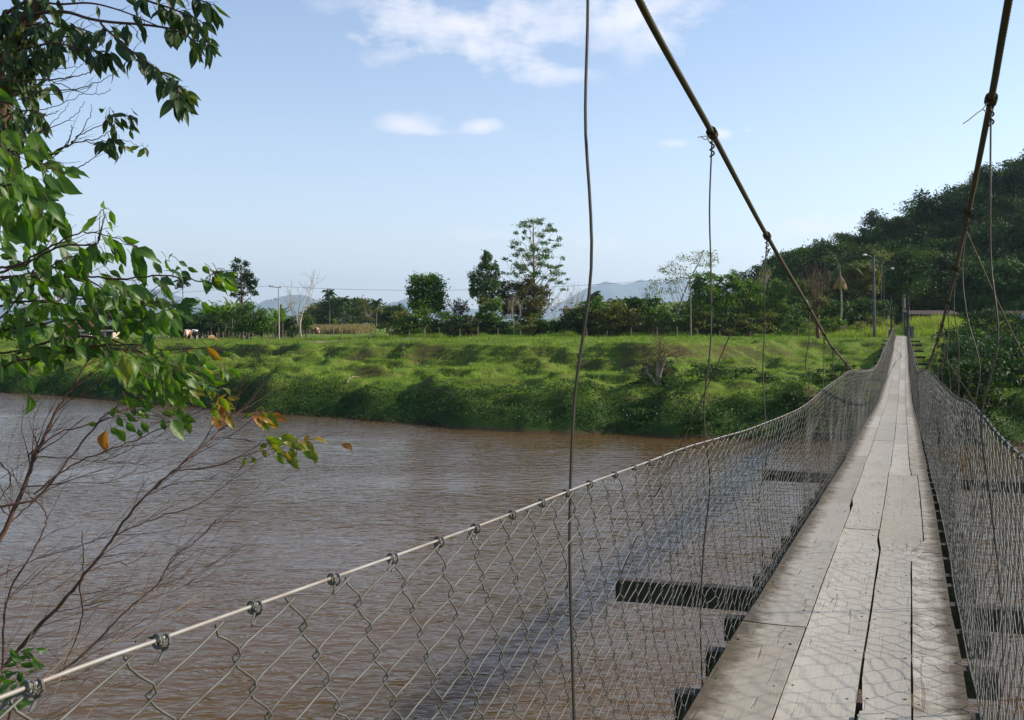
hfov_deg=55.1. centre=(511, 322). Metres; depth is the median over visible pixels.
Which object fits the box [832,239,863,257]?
forest tree
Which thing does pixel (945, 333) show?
bank bush
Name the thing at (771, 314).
hedgerow shrub
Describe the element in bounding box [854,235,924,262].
forest tree
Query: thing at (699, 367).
bush
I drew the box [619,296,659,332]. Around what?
hedgerow shrub
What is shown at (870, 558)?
suspension bridge
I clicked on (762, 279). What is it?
bare tree
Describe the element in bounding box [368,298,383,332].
palm tree
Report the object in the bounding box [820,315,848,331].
roadside bush
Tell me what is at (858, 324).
hedgerow shrub
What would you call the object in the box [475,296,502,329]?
glossy leaf tree
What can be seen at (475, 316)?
hedgerow shrub
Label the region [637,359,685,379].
bush
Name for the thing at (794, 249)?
forest tree
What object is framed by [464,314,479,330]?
hedgerow shrub
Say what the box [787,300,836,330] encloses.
hedgerow shrub
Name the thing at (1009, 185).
forest tree
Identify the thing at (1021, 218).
forest tree
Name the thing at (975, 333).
bank bush
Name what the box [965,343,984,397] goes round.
leafy stalk plant
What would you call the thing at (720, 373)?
bush
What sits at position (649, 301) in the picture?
hedgerow shrub
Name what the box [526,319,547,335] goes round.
hedgerow shrub
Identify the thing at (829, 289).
forest tree
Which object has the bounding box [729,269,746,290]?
forest tree
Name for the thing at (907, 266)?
forest tree
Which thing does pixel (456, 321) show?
hedgerow shrub
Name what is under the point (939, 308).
forest tree
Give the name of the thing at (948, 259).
forest tree
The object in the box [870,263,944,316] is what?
forest tree
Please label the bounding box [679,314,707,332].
hedgerow shrub
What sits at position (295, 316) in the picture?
bare tree
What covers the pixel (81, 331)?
farmhouse
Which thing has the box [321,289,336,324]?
palm tree
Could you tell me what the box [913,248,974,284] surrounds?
forest tree
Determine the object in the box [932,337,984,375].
bank bush
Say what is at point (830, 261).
forest tree
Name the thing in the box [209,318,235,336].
grove tree
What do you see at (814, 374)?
bush
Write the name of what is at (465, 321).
hedgerow shrub
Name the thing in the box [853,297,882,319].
grey bush
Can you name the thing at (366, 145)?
sky
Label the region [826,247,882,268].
forest tree
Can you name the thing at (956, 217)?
forest tree
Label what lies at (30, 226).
eucalyptus sapling
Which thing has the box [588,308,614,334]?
hedgerow shrub
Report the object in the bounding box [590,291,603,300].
dark small tree
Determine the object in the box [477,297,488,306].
reddish shrub
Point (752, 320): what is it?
hedgerow shrub
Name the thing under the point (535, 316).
hedgerow shrub
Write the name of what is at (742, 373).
bush
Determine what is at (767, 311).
hedgerow shrub
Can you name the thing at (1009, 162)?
forest tree
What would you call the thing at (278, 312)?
utility pole
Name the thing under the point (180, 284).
palm tree
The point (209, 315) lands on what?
banana plant
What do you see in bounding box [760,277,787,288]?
forest tree
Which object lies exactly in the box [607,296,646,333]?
hedgerow shrub
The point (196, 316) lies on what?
grove tree
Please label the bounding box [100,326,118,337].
farmhouse
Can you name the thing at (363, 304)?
wood tree
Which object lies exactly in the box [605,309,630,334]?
hedgerow shrub
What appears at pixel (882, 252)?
pale flower tree
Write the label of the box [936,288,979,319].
forest tree
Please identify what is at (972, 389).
leafy stalk plant
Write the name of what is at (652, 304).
hedgerow shrub
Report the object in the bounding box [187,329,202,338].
cow
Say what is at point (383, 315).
wood tree
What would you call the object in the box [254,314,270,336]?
grove tree
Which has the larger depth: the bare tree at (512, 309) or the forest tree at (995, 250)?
the forest tree at (995, 250)
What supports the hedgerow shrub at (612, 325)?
on the ground at (460, 350)
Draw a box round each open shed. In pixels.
[902,310,961,325]
[990,310,1023,318]
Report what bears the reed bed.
on the ground at (460, 350)
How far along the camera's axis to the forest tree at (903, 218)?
217.64 m
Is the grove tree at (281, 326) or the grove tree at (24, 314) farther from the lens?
the grove tree at (281, 326)
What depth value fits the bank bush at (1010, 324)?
103.14 m
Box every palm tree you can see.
[58,291,77,302]
[173,278,190,298]
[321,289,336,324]
[335,296,351,324]
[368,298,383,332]
[818,246,862,328]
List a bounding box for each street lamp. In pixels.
[863,254,875,336]
[883,268,893,317]
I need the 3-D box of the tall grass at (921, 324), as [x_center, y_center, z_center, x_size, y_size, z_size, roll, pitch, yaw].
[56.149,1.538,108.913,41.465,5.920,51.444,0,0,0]
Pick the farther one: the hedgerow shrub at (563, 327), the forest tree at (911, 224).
the forest tree at (911, 224)
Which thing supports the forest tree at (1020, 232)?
on the ground at (460, 350)
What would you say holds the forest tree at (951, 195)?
on the ground at (460, 350)
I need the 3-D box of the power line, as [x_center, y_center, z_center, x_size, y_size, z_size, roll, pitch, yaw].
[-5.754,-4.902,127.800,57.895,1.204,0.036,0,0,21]
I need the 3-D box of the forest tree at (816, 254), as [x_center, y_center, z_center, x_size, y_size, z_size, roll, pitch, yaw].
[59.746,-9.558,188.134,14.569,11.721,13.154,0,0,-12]
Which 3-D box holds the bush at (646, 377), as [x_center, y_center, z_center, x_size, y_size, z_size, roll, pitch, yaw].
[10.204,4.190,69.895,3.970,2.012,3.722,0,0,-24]
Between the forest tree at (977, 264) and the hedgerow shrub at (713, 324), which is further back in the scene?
the forest tree at (977, 264)
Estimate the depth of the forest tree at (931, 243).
176.89 m
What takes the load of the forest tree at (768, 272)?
on the ground at (460, 350)
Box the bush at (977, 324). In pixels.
[952,305,1023,336]
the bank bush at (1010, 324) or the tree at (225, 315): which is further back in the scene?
the tree at (225, 315)
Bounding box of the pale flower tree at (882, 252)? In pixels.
[871,249,894,300]
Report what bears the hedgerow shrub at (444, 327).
on the ground at (460, 350)
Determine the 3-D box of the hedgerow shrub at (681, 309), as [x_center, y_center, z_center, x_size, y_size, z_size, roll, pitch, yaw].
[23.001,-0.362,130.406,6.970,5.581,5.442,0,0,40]
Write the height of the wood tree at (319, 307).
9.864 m
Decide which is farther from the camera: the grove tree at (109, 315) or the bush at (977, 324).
the grove tree at (109, 315)
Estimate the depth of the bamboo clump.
126.86 m
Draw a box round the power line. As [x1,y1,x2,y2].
[280,277,687,289]
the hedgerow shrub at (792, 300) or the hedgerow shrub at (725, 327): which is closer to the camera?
the hedgerow shrub at (725, 327)
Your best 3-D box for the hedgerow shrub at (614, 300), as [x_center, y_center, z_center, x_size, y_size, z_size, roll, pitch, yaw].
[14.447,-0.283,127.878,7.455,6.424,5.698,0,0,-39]
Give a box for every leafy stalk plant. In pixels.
[934,358,959,409]
[949,368,975,416]
[964,364,990,410]
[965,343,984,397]
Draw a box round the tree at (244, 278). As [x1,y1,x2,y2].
[225,256,259,338]
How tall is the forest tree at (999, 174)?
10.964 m
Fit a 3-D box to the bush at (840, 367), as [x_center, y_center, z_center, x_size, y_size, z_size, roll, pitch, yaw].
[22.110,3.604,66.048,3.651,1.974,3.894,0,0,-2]
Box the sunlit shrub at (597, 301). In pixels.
[583,294,605,312]
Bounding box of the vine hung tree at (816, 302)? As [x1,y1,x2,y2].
[795,253,863,338]
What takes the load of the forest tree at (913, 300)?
on the ground at (460, 350)
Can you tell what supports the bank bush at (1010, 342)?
on the ground at (460, 350)
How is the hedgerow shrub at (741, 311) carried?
on the ground at (460, 350)
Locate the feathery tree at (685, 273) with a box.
[642,250,722,328]
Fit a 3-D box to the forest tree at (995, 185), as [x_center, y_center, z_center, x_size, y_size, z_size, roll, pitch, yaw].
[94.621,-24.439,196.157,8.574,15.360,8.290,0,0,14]
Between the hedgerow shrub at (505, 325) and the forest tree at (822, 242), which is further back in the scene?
the forest tree at (822, 242)
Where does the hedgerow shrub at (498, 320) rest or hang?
on the ground at (460, 350)
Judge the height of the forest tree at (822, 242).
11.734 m
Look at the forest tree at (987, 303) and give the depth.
146.17 m
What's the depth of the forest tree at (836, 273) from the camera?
166.61 m
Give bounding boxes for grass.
[330,329,810,339]
[785,314,1023,357]
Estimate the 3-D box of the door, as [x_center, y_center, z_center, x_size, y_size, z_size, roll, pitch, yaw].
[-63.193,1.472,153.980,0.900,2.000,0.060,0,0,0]
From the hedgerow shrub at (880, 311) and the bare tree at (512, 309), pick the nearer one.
the bare tree at (512, 309)
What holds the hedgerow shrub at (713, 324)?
on the ground at (460, 350)
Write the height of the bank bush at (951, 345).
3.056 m
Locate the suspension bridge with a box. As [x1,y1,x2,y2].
[0,0,1023,719]
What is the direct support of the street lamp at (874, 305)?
on the ground at (460, 350)
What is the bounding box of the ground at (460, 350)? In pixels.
[0,198,1023,446]
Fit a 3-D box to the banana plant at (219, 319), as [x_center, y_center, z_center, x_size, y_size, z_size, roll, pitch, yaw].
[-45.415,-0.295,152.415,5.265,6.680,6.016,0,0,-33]
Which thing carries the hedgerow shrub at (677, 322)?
on the ground at (460, 350)
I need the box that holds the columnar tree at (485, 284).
[467,249,505,304]
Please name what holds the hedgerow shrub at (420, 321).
on the ground at (460, 350)
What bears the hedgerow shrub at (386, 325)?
on the ground at (460, 350)
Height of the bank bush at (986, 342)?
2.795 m
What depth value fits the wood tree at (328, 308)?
259.69 m
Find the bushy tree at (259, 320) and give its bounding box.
[231,298,276,338]
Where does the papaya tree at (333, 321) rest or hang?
on the ground at (460, 350)
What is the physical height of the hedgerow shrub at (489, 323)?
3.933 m
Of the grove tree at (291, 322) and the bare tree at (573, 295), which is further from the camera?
the grove tree at (291, 322)
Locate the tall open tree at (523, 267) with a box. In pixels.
[500,217,570,318]
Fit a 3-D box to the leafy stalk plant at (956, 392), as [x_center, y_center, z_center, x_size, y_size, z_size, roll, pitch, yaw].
[26.247,3.712,58.959,2.028,3.582,1.486,0,0,-14]
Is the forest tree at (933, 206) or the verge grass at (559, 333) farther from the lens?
the forest tree at (933, 206)
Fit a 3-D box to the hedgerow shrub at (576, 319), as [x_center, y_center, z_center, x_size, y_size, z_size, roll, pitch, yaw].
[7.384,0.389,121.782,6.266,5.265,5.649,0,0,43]
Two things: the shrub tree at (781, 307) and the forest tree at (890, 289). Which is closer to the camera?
the shrub tree at (781, 307)
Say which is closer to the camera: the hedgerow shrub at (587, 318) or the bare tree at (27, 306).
the hedgerow shrub at (587, 318)
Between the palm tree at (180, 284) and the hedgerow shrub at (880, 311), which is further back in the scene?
the palm tree at (180, 284)
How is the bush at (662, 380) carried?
on the ground at (460, 350)
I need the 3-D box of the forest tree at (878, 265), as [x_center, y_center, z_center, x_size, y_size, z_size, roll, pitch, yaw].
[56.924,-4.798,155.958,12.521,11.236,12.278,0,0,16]
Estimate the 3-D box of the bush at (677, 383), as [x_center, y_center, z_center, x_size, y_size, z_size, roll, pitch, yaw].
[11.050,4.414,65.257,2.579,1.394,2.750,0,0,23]
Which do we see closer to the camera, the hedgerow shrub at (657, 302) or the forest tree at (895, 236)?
the hedgerow shrub at (657, 302)
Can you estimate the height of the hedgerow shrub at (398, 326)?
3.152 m
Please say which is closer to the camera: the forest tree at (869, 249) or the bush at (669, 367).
the bush at (669, 367)
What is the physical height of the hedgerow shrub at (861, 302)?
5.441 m
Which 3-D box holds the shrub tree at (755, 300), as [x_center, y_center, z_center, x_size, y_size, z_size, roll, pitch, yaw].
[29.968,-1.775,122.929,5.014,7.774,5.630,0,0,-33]
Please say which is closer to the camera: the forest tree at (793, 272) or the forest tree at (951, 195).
the forest tree at (793, 272)
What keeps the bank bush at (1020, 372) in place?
on the ground at (460, 350)
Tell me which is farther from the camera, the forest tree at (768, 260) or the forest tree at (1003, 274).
the forest tree at (768, 260)
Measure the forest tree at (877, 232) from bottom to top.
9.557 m
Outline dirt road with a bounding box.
[272,337,917,344]
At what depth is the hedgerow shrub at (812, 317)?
131.21 m
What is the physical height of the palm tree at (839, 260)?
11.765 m
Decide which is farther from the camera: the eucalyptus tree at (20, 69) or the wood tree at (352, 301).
the wood tree at (352, 301)
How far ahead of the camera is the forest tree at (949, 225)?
185.56 m
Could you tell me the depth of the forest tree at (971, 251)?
166.53 m
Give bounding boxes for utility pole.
[269,285,280,338]
[680,276,692,335]
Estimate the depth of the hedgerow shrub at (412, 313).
123.14 m
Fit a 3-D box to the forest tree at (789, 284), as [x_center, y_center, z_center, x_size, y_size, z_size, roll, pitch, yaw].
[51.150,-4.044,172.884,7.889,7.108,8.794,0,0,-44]
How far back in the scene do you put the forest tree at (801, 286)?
142.75 m
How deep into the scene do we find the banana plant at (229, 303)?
153.89 m
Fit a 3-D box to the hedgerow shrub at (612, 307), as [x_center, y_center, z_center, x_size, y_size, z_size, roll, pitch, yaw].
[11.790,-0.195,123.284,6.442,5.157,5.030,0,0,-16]
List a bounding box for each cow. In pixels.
[184,329,192,339]
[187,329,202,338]
[308,328,320,334]
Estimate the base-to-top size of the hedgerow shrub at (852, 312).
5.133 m
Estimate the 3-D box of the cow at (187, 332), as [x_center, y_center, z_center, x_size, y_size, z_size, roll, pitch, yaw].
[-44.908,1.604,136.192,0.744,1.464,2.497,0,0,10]
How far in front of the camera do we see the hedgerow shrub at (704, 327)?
119.78 m
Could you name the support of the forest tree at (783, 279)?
on the ground at (460, 350)
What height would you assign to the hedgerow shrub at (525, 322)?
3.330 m
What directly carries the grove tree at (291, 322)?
on the ground at (460, 350)
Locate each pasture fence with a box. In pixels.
[197,330,331,339]
[202,330,298,338]
[341,326,843,338]
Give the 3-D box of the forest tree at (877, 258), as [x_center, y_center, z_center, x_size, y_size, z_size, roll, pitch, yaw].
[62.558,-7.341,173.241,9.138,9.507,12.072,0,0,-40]
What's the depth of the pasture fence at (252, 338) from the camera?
137.95 m
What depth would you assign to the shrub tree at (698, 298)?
120.63 m
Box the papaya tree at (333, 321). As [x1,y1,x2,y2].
[331,319,337,335]
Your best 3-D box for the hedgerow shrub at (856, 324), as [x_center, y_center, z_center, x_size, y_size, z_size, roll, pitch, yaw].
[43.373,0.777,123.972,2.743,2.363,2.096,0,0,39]
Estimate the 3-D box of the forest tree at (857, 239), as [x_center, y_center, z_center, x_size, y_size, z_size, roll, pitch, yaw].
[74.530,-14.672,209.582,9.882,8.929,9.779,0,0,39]
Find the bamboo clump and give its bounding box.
[496,276,553,320]
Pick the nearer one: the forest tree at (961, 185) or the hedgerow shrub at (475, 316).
the hedgerow shrub at (475, 316)
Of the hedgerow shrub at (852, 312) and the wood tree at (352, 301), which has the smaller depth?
the hedgerow shrub at (852, 312)
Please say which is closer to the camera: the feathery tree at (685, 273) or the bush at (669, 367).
the bush at (669, 367)
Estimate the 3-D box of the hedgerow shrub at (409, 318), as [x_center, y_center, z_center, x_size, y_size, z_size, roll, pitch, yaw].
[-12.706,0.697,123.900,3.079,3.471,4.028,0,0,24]
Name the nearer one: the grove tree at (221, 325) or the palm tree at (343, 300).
the grove tree at (221, 325)
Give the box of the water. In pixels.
[0,391,1023,719]
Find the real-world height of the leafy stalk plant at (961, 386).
3.025 m
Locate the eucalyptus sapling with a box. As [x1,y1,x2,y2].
[0,48,243,415]
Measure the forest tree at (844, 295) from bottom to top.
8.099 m
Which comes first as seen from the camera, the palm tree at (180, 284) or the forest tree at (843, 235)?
the palm tree at (180, 284)
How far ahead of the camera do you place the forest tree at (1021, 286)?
137.43 m
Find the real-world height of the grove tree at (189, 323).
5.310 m
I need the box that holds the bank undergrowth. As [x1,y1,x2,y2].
[0,359,1023,444]
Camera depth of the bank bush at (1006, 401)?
58.64 m
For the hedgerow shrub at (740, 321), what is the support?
on the ground at (460, 350)
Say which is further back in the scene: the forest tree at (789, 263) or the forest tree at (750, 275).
the forest tree at (750, 275)
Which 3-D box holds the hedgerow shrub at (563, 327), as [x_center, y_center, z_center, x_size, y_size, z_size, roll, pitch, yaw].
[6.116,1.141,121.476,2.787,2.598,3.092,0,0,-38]
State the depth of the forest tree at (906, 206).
227.54 m
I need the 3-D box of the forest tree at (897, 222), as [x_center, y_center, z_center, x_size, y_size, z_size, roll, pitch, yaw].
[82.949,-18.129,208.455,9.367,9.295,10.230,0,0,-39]
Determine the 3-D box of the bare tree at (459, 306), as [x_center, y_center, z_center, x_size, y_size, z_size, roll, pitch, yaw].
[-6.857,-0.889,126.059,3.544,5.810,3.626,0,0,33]
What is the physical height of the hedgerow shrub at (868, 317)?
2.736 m
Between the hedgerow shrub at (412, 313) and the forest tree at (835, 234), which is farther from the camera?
the forest tree at (835, 234)
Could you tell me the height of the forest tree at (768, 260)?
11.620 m
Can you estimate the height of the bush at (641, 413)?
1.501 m
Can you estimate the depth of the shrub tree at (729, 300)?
121.62 m
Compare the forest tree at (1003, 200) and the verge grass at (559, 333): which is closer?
the verge grass at (559, 333)
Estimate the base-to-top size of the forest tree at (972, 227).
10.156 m
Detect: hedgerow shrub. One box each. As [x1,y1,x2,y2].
[373,310,411,335]
[389,318,408,336]
[398,307,435,335]
[402,317,420,335]
[408,308,446,333]
[428,310,451,331]
[428,321,444,333]
[434,310,468,336]
[442,314,467,334]
[452,320,481,335]
[456,314,472,335]
[463,315,496,335]
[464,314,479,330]
[474,316,501,333]
[482,314,507,334]
[490,321,514,334]
[498,320,519,334]
[505,319,525,334]
[511,315,532,334]
[515,315,539,334]
[518,313,547,334]
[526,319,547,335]
[540,323,558,333]
[542,305,591,333]
[549,322,570,333]
[559,298,604,335]
[573,300,603,334]
[579,302,624,335]
[580,301,631,334]
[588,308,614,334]
[605,296,640,330]
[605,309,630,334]
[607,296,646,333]
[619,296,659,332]
[620,306,649,333]
[627,295,665,331]
[634,299,675,318]
[640,314,663,333]
[642,306,674,332]
[643,297,664,317]
[651,313,684,333]
[657,305,682,326]
[664,320,682,331]
[667,300,692,331]
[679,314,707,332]
[685,308,715,333]
[688,306,724,333]
[696,313,724,335]
[713,319,735,336]
[713,323,732,335]
[714,302,733,328]
[727,300,767,331]
[727,311,767,336]
[738,317,760,335]
[748,310,781,334]
[755,310,789,332]
[758,296,811,332]
[768,312,794,332]
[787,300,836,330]
[789,316,813,333]
[795,321,814,331]
[800,298,835,321]
[805,308,823,323]
[819,298,869,327]
[838,302,864,325]
[844,296,886,325]
[846,321,863,329]
[855,323,865,331]
[861,299,897,325]
[863,315,885,326]
[876,316,893,327]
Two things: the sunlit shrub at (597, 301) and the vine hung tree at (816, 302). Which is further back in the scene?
the sunlit shrub at (597, 301)
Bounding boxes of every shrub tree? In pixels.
[683,270,724,333]
[712,271,753,335]
[733,278,772,324]
[758,278,795,321]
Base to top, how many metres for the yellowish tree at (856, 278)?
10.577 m
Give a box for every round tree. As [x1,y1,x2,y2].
[297,312,315,336]
[404,271,450,317]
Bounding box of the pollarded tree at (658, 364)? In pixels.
[619,324,691,384]
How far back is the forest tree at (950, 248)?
176.70 m
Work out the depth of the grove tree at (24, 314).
157.41 m
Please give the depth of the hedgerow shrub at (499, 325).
121.03 m
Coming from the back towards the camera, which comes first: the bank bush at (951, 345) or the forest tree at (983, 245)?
the forest tree at (983, 245)
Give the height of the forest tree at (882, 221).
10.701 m
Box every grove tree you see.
[9,309,40,336]
[107,309,120,325]
[164,301,206,336]
[178,313,205,337]
[194,318,230,337]
[199,303,231,336]
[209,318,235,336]
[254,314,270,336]
[270,320,289,337]
[276,315,303,337]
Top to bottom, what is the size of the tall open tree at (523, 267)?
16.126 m
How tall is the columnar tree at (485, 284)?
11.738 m
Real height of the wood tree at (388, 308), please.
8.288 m
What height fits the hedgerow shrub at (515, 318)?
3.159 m
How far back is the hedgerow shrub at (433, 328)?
125.39 m
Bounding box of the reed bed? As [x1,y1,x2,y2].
[254,323,375,333]
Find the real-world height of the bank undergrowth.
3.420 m
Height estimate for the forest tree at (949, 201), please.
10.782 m
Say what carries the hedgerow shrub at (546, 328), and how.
on the ground at (460, 350)
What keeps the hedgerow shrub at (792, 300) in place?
on the ground at (460, 350)
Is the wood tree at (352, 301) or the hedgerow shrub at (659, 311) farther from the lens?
the wood tree at (352, 301)
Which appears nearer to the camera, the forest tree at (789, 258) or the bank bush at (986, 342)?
the bank bush at (986, 342)
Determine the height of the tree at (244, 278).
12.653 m
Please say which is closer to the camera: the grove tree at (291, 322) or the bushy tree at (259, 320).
the bushy tree at (259, 320)
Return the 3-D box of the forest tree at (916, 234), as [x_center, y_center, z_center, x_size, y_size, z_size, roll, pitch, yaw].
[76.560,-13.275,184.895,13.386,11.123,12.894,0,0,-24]
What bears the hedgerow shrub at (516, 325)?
on the ground at (460, 350)
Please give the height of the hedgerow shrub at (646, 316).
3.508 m
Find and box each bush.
[618,407,658,424]
[625,368,671,386]
[634,363,687,376]
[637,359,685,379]
[651,374,685,387]
[660,379,694,394]
[680,408,730,430]
[684,362,725,376]
[685,364,743,381]
[708,369,738,378]
[729,367,758,376]
[753,373,781,384]
[766,388,815,408]
[791,409,829,429]
[799,371,822,379]
[808,362,865,383]
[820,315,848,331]
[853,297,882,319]
[918,356,1000,410]
[930,324,967,357]
[931,340,973,369]
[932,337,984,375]
[934,348,950,362]
[936,355,989,387]
[937,324,992,359]
[947,356,1023,413]
[952,305,1023,336]
[963,338,991,362]
[971,345,1023,385]
[974,345,1021,387]
[978,330,1023,369]
[982,337,1006,347]
[984,326,1004,340]
[993,330,1023,348]
[1004,321,1022,334]
[1004,344,1023,371]
[1014,359,1023,384]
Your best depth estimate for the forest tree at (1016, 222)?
180.57 m
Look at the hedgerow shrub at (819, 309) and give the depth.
133.16 m
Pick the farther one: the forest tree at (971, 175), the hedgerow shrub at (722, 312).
the forest tree at (971, 175)
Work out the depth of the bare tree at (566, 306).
122.20 m
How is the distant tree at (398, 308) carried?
on the ground at (460, 350)
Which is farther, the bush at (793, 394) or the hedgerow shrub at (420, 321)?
the hedgerow shrub at (420, 321)
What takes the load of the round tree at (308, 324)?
on the ground at (460, 350)
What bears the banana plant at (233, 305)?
on the ground at (460, 350)
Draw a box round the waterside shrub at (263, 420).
[0,334,359,719]
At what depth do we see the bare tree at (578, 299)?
126.73 m
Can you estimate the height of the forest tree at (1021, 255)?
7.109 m
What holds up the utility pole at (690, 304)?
on the ground at (460, 350)
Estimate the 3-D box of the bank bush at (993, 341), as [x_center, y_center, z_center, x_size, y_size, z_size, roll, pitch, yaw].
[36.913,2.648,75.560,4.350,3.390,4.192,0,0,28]
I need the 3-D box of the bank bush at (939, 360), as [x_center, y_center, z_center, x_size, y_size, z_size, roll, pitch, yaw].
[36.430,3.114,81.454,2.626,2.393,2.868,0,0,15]
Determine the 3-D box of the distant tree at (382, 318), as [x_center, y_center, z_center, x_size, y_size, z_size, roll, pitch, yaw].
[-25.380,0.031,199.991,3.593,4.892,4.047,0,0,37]
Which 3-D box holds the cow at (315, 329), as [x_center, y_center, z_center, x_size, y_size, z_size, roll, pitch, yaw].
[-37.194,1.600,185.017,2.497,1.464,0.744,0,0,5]
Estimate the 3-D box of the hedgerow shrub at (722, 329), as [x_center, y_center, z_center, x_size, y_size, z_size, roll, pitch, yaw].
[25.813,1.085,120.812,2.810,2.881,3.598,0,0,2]
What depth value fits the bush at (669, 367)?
73.08 m
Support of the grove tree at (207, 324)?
on the ground at (460, 350)
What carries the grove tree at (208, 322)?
on the ground at (460, 350)
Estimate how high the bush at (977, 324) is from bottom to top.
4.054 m
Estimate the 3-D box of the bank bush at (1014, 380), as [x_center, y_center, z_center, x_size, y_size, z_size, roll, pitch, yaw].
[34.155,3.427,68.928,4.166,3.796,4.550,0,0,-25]
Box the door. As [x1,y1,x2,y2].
[106,326,111,335]
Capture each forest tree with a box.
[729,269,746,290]
[741,264,762,278]
[746,250,792,276]
[754,268,776,279]
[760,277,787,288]
[763,247,814,279]
[766,274,798,295]
[770,248,812,275]
[781,245,807,266]
[781,268,808,279]
[786,277,839,318]
[786,283,825,294]
[789,243,848,279]
[792,237,842,258]
[809,255,856,277]
[809,277,840,313]
[819,265,843,292]
[822,258,882,297]
[823,278,886,312]
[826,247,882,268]
[828,232,857,245]
[832,232,867,243]
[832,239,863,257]
[832,243,857,257]
[834,256,885,273]
[835,258,897,312]
[842,241,903,263]
[843,234,871,246]
[844,291,866,308]
[844,296,869,318]
[852,208,888,238]
[854,225,872,235]
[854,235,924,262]
[859,225,899,245]
[870,217,906,243]
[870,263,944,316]
[872,236,936,323]
[874,232,903,244]
[878,215,912,230]
[878,269,942,318]
[882,272,944,316]
[884,216,912,241]
[894,198,922,218]
[894,247,925,266]
[895,205,949,238]
[895,223,947,248]
[900,185,959,229]
[906,235,956,264]
[912,249,988,294]
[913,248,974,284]
[919,218,983,251]
[924,284,960,316]
[928,262,1001,318]
[933,181,969,199]
[933,233,984,258]
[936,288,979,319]
[938,198,982,227]
[940,190,968,219]
[941,245,986,266]
[945,178,1008,227]
[945,211,985,237]
[951,220,1023,261]
[957,255,1023,316]
[957,259,988,311]
[959,223,981,245]
[964,162,1007,203]
[966,165,992,189]
[971,193,1023,233]
[973,281,1012,316]
[981,219,1023,258]
[982,170,1023,216]
[984,244,1023,278]
[995,216,1023,248]
[995,262,1023,310]
[996,158,1021,168]
[998,156,1023,214]
[1006,162,1023,196]
[1008,214,1023,238]
[1009,251,1023,260]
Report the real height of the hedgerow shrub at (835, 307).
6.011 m
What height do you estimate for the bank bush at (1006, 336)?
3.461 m
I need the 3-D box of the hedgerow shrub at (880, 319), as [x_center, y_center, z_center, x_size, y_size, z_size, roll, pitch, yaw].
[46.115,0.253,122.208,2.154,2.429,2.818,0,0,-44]
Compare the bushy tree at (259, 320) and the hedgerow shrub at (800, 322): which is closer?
the hedgerow shrub at (800, 322)
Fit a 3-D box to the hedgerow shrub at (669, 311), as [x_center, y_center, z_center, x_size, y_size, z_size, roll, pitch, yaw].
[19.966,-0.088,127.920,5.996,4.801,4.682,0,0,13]
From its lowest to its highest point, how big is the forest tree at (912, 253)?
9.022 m
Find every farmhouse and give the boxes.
[63,321,103,338]
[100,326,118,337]
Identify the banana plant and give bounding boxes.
[191,302,228,334]
[203,300,221,338]
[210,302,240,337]
[213,296,240,337]
[217,298,249,337]
[261,307,291,337]
[265,302,298,330]
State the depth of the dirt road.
112.50 m
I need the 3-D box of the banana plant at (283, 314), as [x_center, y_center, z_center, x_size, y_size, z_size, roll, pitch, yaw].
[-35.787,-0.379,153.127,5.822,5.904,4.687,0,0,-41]
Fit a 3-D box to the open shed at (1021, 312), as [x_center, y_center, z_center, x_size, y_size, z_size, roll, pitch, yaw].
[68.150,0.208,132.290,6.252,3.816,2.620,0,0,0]
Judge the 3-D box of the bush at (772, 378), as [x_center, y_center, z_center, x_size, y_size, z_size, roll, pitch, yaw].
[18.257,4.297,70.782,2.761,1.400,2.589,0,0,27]
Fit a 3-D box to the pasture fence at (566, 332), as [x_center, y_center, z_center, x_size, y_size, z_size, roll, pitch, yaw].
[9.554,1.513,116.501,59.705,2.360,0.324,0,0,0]
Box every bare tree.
[12,291,40,320]
[282,270,322,337]
[443,296,472,322]
[501,296,522,333]
[538,297,581,330]
[564,283,584,307]
[569,291,584,307]
[740,265,774,311]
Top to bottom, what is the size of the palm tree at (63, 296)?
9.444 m
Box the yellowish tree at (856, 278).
[839,262,882,297]
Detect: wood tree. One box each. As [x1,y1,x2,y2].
[299,304,327,323]
[309,296,351,324]
[309,303,327,323]
[315,299,359,324]
[319,297,355,324]
[346,295,364,323]
[347,297,371,323]
[349,298,387,324]
[374,306,394,331]
[377,303,402,329]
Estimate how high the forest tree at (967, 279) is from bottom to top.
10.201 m
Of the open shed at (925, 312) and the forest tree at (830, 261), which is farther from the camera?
the forest tree at (830, 261)
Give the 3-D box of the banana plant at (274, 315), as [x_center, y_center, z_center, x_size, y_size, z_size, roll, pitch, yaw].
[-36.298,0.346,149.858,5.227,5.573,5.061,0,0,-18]
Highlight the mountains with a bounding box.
[0,279,731,322]
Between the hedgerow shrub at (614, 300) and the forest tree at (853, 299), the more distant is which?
the forest tree at (853, 299)
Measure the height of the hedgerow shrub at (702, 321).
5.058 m
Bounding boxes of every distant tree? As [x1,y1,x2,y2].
[379,312,393,331]
[389,303,407,320]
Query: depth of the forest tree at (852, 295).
146.08 m
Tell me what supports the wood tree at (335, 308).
on the ground at (460, 350)
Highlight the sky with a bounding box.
[0,0,1023,308]
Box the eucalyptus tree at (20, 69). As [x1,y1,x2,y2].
[0,0,229,168]
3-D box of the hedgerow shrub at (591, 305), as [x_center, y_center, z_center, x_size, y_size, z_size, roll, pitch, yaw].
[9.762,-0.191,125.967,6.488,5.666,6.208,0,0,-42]
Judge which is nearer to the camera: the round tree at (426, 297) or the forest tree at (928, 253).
the round tree at (426, 297)
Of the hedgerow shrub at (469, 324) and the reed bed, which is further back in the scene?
the reed bed
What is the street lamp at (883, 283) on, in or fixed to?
on the ground at (460, 350)
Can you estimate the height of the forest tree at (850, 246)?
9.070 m

